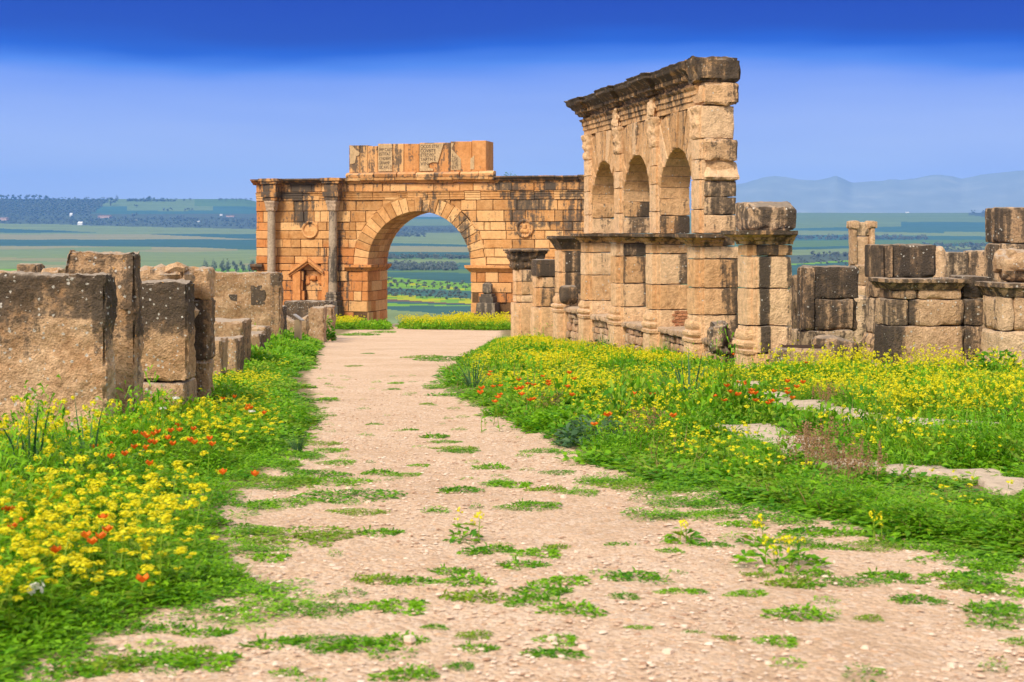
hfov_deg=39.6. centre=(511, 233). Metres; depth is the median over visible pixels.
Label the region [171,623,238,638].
weed
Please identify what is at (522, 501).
weed
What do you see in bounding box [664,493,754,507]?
weed
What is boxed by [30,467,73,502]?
mustard plant
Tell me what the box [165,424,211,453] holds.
mustard plant
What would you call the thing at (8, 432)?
mustard plant
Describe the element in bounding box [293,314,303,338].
info sign
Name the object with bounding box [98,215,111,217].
farmhouse
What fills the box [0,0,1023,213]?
sky
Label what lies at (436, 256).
tree belt
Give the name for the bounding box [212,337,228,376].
cut stone
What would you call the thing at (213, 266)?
field tree
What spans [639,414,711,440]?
shrub
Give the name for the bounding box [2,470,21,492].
mustard plant
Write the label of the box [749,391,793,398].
paving slab
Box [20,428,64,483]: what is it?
mustard plant
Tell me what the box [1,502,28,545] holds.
mustard plant
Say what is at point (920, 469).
paving slab
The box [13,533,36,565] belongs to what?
mustard plant
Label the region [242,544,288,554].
weed
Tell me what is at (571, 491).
weed
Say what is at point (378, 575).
weed
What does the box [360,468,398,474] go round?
weed
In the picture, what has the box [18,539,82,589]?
mustard plant
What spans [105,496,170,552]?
mustard plant
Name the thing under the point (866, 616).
weed
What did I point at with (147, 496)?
mustard plant
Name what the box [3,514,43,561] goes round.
mustard plant
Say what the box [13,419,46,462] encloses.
mustard plant
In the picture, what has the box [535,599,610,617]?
weed
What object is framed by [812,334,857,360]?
leaning slab
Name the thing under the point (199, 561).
mustard plant
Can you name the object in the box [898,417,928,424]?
paving slab
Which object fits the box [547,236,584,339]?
stone pillar
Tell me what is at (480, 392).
poppy
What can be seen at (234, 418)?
mustard plant
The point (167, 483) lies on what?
mustard plant
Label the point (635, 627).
weed
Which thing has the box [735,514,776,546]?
flowering rosette
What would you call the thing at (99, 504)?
mustard plant
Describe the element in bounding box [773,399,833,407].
paving slab
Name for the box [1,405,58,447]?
mustard plant
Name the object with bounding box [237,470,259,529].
poppy
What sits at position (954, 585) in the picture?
weed
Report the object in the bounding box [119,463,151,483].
mustard plant
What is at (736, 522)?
weed
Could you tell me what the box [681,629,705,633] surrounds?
weed
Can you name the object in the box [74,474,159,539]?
mustard plant
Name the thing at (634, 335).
rubble wall
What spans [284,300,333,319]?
cut stone
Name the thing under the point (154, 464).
mustard plant
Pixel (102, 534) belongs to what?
poppy
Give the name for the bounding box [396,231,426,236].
tree belt
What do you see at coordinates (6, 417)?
mustard plant
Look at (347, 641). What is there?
weed
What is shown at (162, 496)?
mustard plant
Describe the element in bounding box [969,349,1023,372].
shrub
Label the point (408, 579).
weed
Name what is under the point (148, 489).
mustard plant
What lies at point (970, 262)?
back wall
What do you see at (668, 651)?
loose stone
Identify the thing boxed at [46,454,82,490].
mustard plant
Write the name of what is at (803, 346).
rusty grate
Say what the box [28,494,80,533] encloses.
mustard plant
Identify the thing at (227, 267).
field tree
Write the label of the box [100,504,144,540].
mustard plant
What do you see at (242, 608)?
weed
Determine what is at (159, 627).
weed
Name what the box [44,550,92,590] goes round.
mustard plant
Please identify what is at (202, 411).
mustard plant
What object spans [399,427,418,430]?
weed
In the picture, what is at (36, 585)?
white flower
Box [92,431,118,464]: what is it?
mustard plant
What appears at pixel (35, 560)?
mustard plant
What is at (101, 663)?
weed
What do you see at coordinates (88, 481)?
mustard plant
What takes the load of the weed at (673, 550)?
on the ground
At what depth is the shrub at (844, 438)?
12.33 m
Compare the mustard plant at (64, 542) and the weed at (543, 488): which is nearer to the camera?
the mustard plant at (64, 542)
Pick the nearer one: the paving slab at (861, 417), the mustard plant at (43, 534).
the mustard plant at (43, 534)
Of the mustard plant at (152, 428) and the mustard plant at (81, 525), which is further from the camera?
the mustard plant at (152, 428)
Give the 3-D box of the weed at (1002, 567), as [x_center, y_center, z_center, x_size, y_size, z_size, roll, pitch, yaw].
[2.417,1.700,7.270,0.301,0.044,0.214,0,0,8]
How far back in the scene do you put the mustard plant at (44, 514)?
6.42 m
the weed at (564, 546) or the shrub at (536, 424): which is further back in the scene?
the shrub at (536, 424)
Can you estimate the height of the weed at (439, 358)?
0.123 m
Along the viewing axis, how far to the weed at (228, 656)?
5.41 m
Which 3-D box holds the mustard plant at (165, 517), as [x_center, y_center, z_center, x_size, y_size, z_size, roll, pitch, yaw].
[-1.614,1.454,6.622,0.259,0.458,0.321,0,0,44]
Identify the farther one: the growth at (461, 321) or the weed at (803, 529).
the growth at (461, 321)
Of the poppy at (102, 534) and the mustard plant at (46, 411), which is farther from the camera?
the mustard plant at (46, 411)
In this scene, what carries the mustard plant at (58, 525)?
on the ground
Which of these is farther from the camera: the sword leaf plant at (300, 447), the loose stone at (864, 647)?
the sword leaf plant at (300, 447)
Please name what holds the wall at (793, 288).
on the ground
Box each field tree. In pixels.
[209,258,216,269]
[219,258,225,271]
[226,258,230,271]
[232,260,238,271]
[239,261,245,271]
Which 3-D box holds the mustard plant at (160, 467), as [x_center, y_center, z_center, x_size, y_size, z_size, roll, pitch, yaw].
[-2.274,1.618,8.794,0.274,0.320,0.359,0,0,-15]
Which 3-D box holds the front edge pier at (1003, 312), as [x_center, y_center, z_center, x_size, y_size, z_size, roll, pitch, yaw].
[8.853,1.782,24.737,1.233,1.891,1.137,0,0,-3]
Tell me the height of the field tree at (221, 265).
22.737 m
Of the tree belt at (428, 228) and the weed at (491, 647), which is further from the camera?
the tree belt at (428, 228)
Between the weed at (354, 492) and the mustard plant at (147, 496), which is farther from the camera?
the weed at (354, 492)
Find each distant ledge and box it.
[0,270,16,272]
[41,267,64,273]
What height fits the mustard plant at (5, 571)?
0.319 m
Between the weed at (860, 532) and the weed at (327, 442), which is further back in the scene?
the weed at (327, 442)
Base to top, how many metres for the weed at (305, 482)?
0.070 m
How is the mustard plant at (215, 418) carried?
on the ground
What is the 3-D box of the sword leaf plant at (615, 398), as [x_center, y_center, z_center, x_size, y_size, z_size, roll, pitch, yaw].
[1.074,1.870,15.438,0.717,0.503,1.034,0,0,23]
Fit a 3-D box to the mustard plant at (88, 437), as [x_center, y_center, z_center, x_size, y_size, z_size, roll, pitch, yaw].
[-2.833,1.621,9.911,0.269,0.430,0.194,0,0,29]
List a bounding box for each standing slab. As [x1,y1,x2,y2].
[0,271,117,437]
[64,250,143,422]
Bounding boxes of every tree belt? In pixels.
[387,252,469,258]
[387,259,459,269]
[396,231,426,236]
[400,226,456,231]
[795,233,927,239]
[922,241,990,249]
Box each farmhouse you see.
[0,217,8,220]
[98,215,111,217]
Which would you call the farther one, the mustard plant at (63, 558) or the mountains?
the mountains
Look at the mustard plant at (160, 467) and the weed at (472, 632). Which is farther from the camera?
the mustard plant at (160, 467)
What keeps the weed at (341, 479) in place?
on the ground
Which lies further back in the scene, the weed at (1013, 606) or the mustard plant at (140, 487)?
the mustard plant at (140, 487)
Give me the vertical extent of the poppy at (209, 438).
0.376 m
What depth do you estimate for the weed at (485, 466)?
11.67 m
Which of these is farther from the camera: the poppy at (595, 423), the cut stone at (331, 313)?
the cut stone at (331, 313)
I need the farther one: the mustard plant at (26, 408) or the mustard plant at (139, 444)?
the mustard plant at (26, 408)
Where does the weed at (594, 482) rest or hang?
on the ground
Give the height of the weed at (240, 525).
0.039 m
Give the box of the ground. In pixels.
[0,324,1023,681]
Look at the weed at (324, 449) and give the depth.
13.12 m
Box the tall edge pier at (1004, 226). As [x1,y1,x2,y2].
[984,207,1023,328]
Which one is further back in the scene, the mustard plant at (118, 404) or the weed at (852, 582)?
the mustard plant at (118, 404)
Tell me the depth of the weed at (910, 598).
6.45 m
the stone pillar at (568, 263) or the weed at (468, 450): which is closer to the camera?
the weed at (468, 450)
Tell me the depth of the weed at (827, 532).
8.21 m
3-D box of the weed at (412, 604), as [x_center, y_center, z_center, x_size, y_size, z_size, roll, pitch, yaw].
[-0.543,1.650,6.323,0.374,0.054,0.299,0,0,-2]
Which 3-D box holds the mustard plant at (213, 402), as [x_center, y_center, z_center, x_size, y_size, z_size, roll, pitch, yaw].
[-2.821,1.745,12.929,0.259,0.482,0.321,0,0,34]
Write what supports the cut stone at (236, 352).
on the ground
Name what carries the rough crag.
on the ground
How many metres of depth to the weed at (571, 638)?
5.69 m
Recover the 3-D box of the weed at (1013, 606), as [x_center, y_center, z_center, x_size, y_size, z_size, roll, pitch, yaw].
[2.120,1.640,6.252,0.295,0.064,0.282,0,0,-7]
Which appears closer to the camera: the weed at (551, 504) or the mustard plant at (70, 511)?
the mustard plant at (70, 511)
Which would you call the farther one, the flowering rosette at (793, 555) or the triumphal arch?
the triumphal arch
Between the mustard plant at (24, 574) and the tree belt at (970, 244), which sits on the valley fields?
the tree belt at (970, 244)
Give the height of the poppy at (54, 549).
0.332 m
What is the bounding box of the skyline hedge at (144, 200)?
[126,197,176,201]
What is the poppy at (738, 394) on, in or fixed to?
on the ground
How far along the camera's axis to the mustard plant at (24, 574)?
5.87 m
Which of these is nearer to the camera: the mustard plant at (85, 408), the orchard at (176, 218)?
the mustard plant at (85, 408)
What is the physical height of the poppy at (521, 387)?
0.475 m
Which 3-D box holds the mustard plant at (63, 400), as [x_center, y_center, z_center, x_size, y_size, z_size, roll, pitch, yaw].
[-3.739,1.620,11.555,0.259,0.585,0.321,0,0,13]
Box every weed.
[49,661,115,680]
[56,652,150,674]
[79,650,217,676]
[143,621,191,633]
[148,649,245,672]
[170,643,215,653]
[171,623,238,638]
[208,605,251,613]
[223,525,361,547]
[223,586,282,599]
[226,523,277,530]
[226,558,249,568]
[230,473,315,491]
[233,578,264,584]
[237,632,309,649]
[240,499,278,508]
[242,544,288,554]
[245,552,291,562]
[254,497,318,508]
[268,666,305,676]
[272,467,315,473]
[276,633,372,655]
[279,469,354,478]
[280,449,319,457]
[281,601,369,619]
[292,530,338,538]
[293,488,407,505]
[296,475,372,486]
[304,440,342,445]
[306,447,349,452]
[314,459,356,465]
[314,635,403,652]
[325,508,390,515]
[337,332,380,335]
[349,597,430,615]
[350,524,404,537]
[350,572,403,584]
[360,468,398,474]
[367,330,396,332]
[367,630,432,645]
[367,663,440,680]
[381,472,421,476]
[386,575,439,586]
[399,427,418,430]
[400,354,441,358]
[406,463,429,466]
[412,355,460,361]
[419,432,449,438]
[419,623,449,629]
[426,563,474,575]
[427,439,460,443]
[428,445,477,449]
[432,570,496,586]
[436,484,485,493]
[437,449,480,453]
[437,588,508,603]
[443,659,474,671]
[453,640,500,653]
[455,629,493,640]
[456,541,520,555]
[470,462,509,469]
[486,480,532,487]
[492,501,562,511]
[496,555,551,570]
[502,592,568,607]
[509,579,574,597]
[510,547,561,558]
[511,498,542,504]
[518,643,590,659]
[519,448,558,452]
[523,482,566,491]
[529,574,591,585]
[531,633,579,646]
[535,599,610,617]
[538,470,576,475]
[542,543,570,548]
[553,489,599,496]
[572,478,627,485]
[590,481,673,492]
[599,566,663,581]
[604,541,641,545]
[605,591,639,599]
[623,625,653,629]
[648,499,701,508]
[652,587,699,594]
[654,547,684,552]
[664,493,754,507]
[675,509,730,515]
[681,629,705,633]
[684,587,709,593]
[687,539,735,547]
[707,503,816,521]
[712,634,739,640]
[715,520,763,528]
[722,588,767,596]
[739,570,773,578]
[752,634,799,647]
[759,573,819,588]
[760,602,835,622]
[777,523,830,535]
[788,580,826,589]
[796,567,834,576]
[806,525,867,537]
[809,542,854,550]
[816,575,896,587]
[833,538,912,552]
[836,529,884,536]
[854,614,884,621]
[855,566,912,580]
[874,538,955,552]
[888,591,946,604]
[900,577,930,584]
[906,549,1023,574]
[917,569,971,581]
[936,580,985,592]
[949,567,1006,577]
[958,598,1021,618]
[960,553,1021,565]
[960,562,1013,573]
[966,583,1023,596]
[983,622,1019,629]
[997,636,1023,645]
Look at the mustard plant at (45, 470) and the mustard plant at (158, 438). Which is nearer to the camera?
the mustard plant at (45, 470)
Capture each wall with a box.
[563,306,578,341]
[590,313,608,344]
[621,321,642,348]
[658,326,685,354]
[701,337,735,362]
[790,275,796,328]
[791,329,793,344]
[853,295,865,350]
[946,250,984,276]
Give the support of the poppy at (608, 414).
on the ground
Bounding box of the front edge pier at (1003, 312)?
[974,281,1023,367]
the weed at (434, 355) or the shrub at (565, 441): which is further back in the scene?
the weed at (434, 355)
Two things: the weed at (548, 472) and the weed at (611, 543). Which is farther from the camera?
the weed at (548, 472)
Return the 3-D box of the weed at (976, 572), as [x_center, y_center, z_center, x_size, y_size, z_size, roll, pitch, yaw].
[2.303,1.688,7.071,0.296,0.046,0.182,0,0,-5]
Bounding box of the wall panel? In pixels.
[213,271,284,335]
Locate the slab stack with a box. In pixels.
[141,279,196,404]
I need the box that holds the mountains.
[417,170,1023,216]
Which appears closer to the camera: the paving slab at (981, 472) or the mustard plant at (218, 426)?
the paving slab at (981, 472)
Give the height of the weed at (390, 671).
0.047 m
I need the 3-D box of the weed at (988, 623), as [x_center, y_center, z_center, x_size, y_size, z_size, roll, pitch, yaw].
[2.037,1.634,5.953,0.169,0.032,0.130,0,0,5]
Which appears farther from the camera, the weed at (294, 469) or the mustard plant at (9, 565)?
the weed at (294, 469)
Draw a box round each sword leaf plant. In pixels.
[0,394,75,487]
[0,402,113,479]
[25,395,156,474]
[277,430,326,450]
[450,353,502,386]
[592,388,648,413]
[641,349,719,397]
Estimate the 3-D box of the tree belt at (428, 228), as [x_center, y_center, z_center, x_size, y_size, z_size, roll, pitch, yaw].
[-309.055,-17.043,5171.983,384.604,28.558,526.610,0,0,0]
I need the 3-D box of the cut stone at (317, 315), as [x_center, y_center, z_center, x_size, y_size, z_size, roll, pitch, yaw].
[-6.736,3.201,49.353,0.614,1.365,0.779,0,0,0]
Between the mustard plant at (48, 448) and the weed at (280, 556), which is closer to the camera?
the weed at (280, 556)
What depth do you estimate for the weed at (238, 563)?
7.29 m
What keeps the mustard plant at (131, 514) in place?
on the ground
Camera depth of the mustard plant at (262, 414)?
13.22 m
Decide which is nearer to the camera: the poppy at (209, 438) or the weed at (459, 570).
the weed at (459, 570)
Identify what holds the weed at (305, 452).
on the ground
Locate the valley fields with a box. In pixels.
[0,199,1007,323]
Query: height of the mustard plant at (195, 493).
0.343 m
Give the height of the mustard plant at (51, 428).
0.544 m
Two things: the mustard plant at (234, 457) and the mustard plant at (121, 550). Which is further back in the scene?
the mustard plant at (234, 457)
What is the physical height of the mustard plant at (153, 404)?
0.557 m
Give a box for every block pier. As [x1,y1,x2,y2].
[794,265,858,344]
[860,243,935,363]
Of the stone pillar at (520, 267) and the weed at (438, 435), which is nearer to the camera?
the weed at (438, 435)
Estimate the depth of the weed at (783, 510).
9.05 m
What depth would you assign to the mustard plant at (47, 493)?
7.94 m
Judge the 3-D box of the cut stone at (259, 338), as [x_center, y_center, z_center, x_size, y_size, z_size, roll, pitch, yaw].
[-5.955,2.641,32.949,0.472,0.765,0.948,0,0,0]
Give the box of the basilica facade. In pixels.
[564,56,740,358]
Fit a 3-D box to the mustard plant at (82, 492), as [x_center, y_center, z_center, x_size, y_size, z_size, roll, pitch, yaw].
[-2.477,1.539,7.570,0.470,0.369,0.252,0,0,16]
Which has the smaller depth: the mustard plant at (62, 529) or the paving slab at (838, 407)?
the mustard plant at (62, 529)
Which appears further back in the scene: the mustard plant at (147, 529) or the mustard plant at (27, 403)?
the mustard plant at (27, 403)
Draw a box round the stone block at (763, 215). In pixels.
[735,201,796,230]
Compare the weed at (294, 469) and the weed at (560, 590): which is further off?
the weed at (294, 469)
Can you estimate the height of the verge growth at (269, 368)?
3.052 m
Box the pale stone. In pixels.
[932,246,946,277]
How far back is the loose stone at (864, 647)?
5.54 m
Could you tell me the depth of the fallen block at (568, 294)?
40.07 m
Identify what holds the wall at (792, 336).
on the ground
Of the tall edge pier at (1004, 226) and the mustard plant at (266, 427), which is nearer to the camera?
the mustard plant at (266, 427)
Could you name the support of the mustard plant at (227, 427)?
on the ground
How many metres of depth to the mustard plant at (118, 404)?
12.34 m
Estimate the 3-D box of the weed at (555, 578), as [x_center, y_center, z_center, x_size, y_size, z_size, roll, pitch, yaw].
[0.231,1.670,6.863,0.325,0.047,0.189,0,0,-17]
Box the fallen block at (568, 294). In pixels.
[559,285,578,304]
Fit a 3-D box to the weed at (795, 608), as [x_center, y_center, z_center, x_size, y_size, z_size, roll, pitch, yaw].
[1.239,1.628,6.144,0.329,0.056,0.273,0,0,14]
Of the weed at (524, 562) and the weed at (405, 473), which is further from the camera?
the weed at (405, 473)
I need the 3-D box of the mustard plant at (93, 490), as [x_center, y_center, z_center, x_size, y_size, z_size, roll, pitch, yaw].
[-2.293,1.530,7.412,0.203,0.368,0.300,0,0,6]
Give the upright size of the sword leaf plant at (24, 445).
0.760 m
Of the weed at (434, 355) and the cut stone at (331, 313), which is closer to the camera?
the weed at (434, 355)
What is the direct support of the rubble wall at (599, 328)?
on the ground
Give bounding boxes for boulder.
[707,320,732,356]
[992,248,1023,282]
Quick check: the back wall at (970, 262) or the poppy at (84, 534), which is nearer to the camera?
the poppy at (84, 534)
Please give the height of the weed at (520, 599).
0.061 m
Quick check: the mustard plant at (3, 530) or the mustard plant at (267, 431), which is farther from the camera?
the mustard plant at (267, 431)
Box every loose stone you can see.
[403,635,415,644]
[453,604,462,609]
[546,635,557,641]
[578,644,589,649]
[662,648,673,654]
[860,645,868,649]
[947,662,956,667]
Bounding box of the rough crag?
[140,262,199,317]
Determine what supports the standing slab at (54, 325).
on the ground
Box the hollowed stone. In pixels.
[286,315,309,336]
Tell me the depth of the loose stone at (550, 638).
5.66 m
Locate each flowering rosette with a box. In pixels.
[442,507,484,543]
[659,519,706,543]
[729,534,832,574]
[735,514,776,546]
[863,510,901,542]
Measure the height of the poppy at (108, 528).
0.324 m
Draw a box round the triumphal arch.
[250,141,597,321]
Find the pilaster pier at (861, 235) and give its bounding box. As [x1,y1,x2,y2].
[846,220,876,295]
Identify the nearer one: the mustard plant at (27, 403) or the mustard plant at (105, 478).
the mustard plant at (105, 478)
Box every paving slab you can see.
[711,423,792,440]
[729,380,758,385]
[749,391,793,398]
[763,435,821,445]
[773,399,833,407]
[781,444,844,458]
[797,405,867,412]
[815,459,877,469]
[829,411,879,415]
[844,414,917,424]
[872,464,946,478]
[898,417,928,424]
[919,419,982,426]
[937,468,1003,481]
[978,476,1023,495]
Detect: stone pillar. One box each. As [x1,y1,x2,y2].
[503,248,549,336]
[530,259,557,338]
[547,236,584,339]
[721,230,797,368]
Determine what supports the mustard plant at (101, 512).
on the ground
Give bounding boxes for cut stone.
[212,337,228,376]
[214,317,251,363]
[227,335,244,375]
[251,324,270,343]
[251,331,266,348]
[282,305,286,330]
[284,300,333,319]
[308,306,326,341]
[324,305,336,340]
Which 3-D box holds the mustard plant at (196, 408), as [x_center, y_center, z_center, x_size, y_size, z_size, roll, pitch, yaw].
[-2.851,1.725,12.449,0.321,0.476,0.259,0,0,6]
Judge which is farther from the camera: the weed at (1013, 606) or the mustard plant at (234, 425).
the mustard plant at (234, 425)
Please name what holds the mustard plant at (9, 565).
on the ground
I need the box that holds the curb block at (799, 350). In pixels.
[768,347,828,366]
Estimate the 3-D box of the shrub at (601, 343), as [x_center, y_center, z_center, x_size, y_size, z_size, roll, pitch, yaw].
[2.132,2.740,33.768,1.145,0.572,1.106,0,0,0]
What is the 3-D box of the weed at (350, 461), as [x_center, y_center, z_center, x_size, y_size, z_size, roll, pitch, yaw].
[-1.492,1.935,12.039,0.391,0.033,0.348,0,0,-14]
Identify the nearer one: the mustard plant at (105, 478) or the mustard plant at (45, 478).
the mustard plant at (45, 478)
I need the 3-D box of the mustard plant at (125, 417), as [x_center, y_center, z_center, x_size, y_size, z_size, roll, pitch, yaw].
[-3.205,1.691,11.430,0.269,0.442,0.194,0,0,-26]
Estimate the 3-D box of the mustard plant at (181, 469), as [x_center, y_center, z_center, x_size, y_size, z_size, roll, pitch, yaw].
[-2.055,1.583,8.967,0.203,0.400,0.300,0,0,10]
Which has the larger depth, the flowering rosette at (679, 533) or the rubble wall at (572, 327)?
the rubble wall at (572, 327)
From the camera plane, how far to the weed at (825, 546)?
7.79 m
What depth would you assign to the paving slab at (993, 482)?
10.01 m
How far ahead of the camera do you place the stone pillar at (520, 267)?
46.32 m
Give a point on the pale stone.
(941, 262)
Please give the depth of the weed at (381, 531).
8.31 m
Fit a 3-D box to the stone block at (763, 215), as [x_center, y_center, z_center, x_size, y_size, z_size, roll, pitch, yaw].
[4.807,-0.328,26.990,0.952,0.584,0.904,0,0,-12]
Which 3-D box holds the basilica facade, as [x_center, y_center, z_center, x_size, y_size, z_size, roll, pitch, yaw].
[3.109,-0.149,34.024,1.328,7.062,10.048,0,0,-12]
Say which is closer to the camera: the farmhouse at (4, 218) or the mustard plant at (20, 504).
the mustard plant at (20, 504)
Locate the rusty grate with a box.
[781,344,821,347]
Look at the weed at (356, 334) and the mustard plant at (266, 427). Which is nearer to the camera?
the mustard plant at (266, 427)
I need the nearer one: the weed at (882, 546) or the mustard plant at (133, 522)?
the mustard plant at (133, 522)
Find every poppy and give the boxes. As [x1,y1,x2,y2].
[1,505,10,511]
[7,522,18,528]
[49,545,61,615]
[72,531,90,583]
[87,536,107,601]
[95,531,127,591]
[96,513,107,560]
[102,525,113,579]
[107,453,114,478]
[111,573,148,658]
[121,450,136,493]
[145,460,152,500]
[184,437,192,473]
[191,439,197,471]
[204,436,212,480]
[218,468,241,527]
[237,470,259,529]
[477,390,487,432]
[478,385,487,426]
[487,395,501,424]
[492,399,505,430]
[509,386,524,429]
[512,392,524,429]
[589,422,597,445]
[598,412,612,456]
[669,412,680,450]
[735,392,748,420]
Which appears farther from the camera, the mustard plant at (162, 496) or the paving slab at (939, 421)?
the paving slab at (939, 421)
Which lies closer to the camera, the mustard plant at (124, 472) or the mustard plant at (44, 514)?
the mustard plant at (44, 514)
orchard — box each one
[0,197,108,214]
[0,215,256,227]
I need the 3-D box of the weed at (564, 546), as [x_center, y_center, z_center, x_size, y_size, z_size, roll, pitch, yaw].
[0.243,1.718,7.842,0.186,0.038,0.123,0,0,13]
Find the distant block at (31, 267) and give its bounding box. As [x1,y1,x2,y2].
[17,263,44,272]
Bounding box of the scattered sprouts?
[9,375,1023,681]
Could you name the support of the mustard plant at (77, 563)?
on the ground
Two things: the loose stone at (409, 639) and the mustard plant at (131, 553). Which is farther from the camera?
the mustard plant at (131, 553)
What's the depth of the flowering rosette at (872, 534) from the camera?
8.08 m
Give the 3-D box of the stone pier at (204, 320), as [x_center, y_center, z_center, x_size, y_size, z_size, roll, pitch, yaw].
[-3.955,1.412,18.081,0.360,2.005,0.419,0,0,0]
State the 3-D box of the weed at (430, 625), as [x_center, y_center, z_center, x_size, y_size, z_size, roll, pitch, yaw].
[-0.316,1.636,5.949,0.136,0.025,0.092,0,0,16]
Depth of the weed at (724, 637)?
5.71 m
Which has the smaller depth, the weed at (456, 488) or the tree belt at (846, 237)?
the weed at (456, 488)
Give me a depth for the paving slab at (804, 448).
12.47 m
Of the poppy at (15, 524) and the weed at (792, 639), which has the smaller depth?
the weed at (792, 639)
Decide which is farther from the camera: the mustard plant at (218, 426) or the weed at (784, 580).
the mustard plant at (218, 426)
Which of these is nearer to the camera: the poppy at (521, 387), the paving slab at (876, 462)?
the paving slab at (876, 462)
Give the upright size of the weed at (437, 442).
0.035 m
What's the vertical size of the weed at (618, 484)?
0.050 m
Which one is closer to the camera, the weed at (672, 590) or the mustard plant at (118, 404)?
the weed at (672, 590)
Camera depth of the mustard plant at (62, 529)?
6.48 m
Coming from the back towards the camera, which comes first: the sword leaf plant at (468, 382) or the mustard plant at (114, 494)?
the sword leaf plant at (468, 382)
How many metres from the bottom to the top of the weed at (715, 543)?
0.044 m
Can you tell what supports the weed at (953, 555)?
on the ground
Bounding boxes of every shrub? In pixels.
[211,375,257,399]
[246,387,311,424]
[293,338,318,359]
[326,315,336,340]
[520,406,574,433]
[553,414,626,448]
[585,337,618,348]
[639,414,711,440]
[810,434,917,459]
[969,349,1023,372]
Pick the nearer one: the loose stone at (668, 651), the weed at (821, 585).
the loose stone at (668, 651)
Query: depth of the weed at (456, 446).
13.35 m
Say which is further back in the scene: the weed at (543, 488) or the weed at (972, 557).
the weed at (543, 488)
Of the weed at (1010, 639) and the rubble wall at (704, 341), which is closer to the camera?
the weed at (1010, 639)
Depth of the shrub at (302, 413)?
15.53 m
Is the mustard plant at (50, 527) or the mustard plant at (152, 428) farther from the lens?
the mustard plant at (152, 428)
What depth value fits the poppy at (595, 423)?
12.56 m
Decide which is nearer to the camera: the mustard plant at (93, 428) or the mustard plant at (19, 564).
the mustard plant at (19, 564)
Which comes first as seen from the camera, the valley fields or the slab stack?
the slab stack
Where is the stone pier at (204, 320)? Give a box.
[189,266,215,401]
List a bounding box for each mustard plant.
[0,414,9,433]
[0,418,54,463]
[0,479,20,511]
[0,496,20,549]
[0,526,35,592]
[0,548,29,618]
[0,555,11,604]
[0,557,40,607]
[0,567,33,632]
[0,568,19,637]
[0,571,29,614]
[0,573,13,633]
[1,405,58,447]
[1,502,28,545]
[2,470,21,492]
[3,496,76,564]
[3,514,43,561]
[4,489,45,534]
[6,429,31,455]
[9,521,57,576]
[10,499,79,577]
[10,546,56,607]
[11,395,33,453]
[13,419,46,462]
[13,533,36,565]
[14,507,45,532]
[17,423,57,456]
[18,486,86,523]
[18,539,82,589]
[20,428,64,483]
[20,465,61,510]
[20,476,55,514]
[20,526,70,570]
[23,521,78,596]
[25,406,47,448]
[25,520,101,547]
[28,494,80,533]
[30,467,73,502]
[30,515,82,564]
[32,523,56,580]
[33,409,59,435]
[33,477,74,528]
[34,416,64,479]
[37,547,101,596]
[38,493,134,555]
[41,396,75,435]
[42,410,69,447]
[44,470,97,517]
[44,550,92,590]
[44,561,104,613]
[45,452,99,504]
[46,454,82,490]
[48,430,93,451]
[49,484,93,538]
[50,522,77,570]
[56,488,99,539]
[57,537,154,591]
[58,484,119,519]
[60,518,108,575]
[69,469,103,532]
[71,496,115,556]
[71,548,128,592]
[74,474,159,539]
[74,505,117,555]
[75,459,117,494]
[77,405,107,430]
[81,412,110,456]
[83,436,115,466]
[84,399,115,431]
[85,472,107,510]
[87,464,103,506]
[90,398,138,435]
[90,484,131,526]
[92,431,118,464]
[94,510,132,584]
[100,470,131,492]
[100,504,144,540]
[104,415,127,432]
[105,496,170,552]
[106,553,160,605]
[107,493,162,553]
[108,494,164,540]
[108,518,172,561]
[109,518,169,553]
[111,402,139,423]
[115,434,144,470]
[115,551,159,606]
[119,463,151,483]
[119,525,203,563]
[121,465,163,506]
[121,496,159,546]
[125,483,172,550]
[126,463,186,510]
[127,494,186,581]
[127,513,182,581]
[133,496,207,591]
[134,400,157,428]
[134,460,180,513]
[135,495,173,536]
[142,473,180,523]
[143,390,166,424]
[144,500,184,555]
[146,425,167,453]
[146,436,190,472]
[147,415,171,437]
[148,450,183,482]
[148,528,198,582]
[150,488,210,542]
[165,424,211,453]
[165,425,222,457]
[167,411,194,427]
[169,405,200,438]
[170,535,219,584]
[171,482,211,558]
[173,450,207,505]
[176,396,210,429]
[181,405,216,445]
[187,469,220,529]
[188,399,222,435]
[192,417,240,444]
[193,422,217,444]
[199,426,232,463]
[200,410,220,438]
[202,411,225,434]
[221,438,238,461]
[223,417,247,450]
[229,421,254,458]
[233,417,277,443]
[246,410,270,435]
[255,421,283,441]
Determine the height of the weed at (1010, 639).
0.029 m
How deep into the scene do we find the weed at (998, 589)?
6.67 m
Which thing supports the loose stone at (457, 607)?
on the ground
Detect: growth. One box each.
[0,324,367,681]
[335,311,1023,385]
[422,322,1023,629]
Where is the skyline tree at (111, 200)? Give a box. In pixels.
[102,197,116,205]
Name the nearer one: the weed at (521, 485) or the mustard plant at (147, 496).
the mustard plant at (147, 496)
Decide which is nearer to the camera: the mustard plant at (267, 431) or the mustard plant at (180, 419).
the mustard plant at (180, 419)
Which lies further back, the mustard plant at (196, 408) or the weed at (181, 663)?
the mustard plant at (196, 408)
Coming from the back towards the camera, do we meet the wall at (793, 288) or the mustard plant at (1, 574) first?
the wall at (793, 288)
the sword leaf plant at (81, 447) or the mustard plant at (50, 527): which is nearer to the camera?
the mustard plant at (50, 527)
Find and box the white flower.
[27,582,44,595]

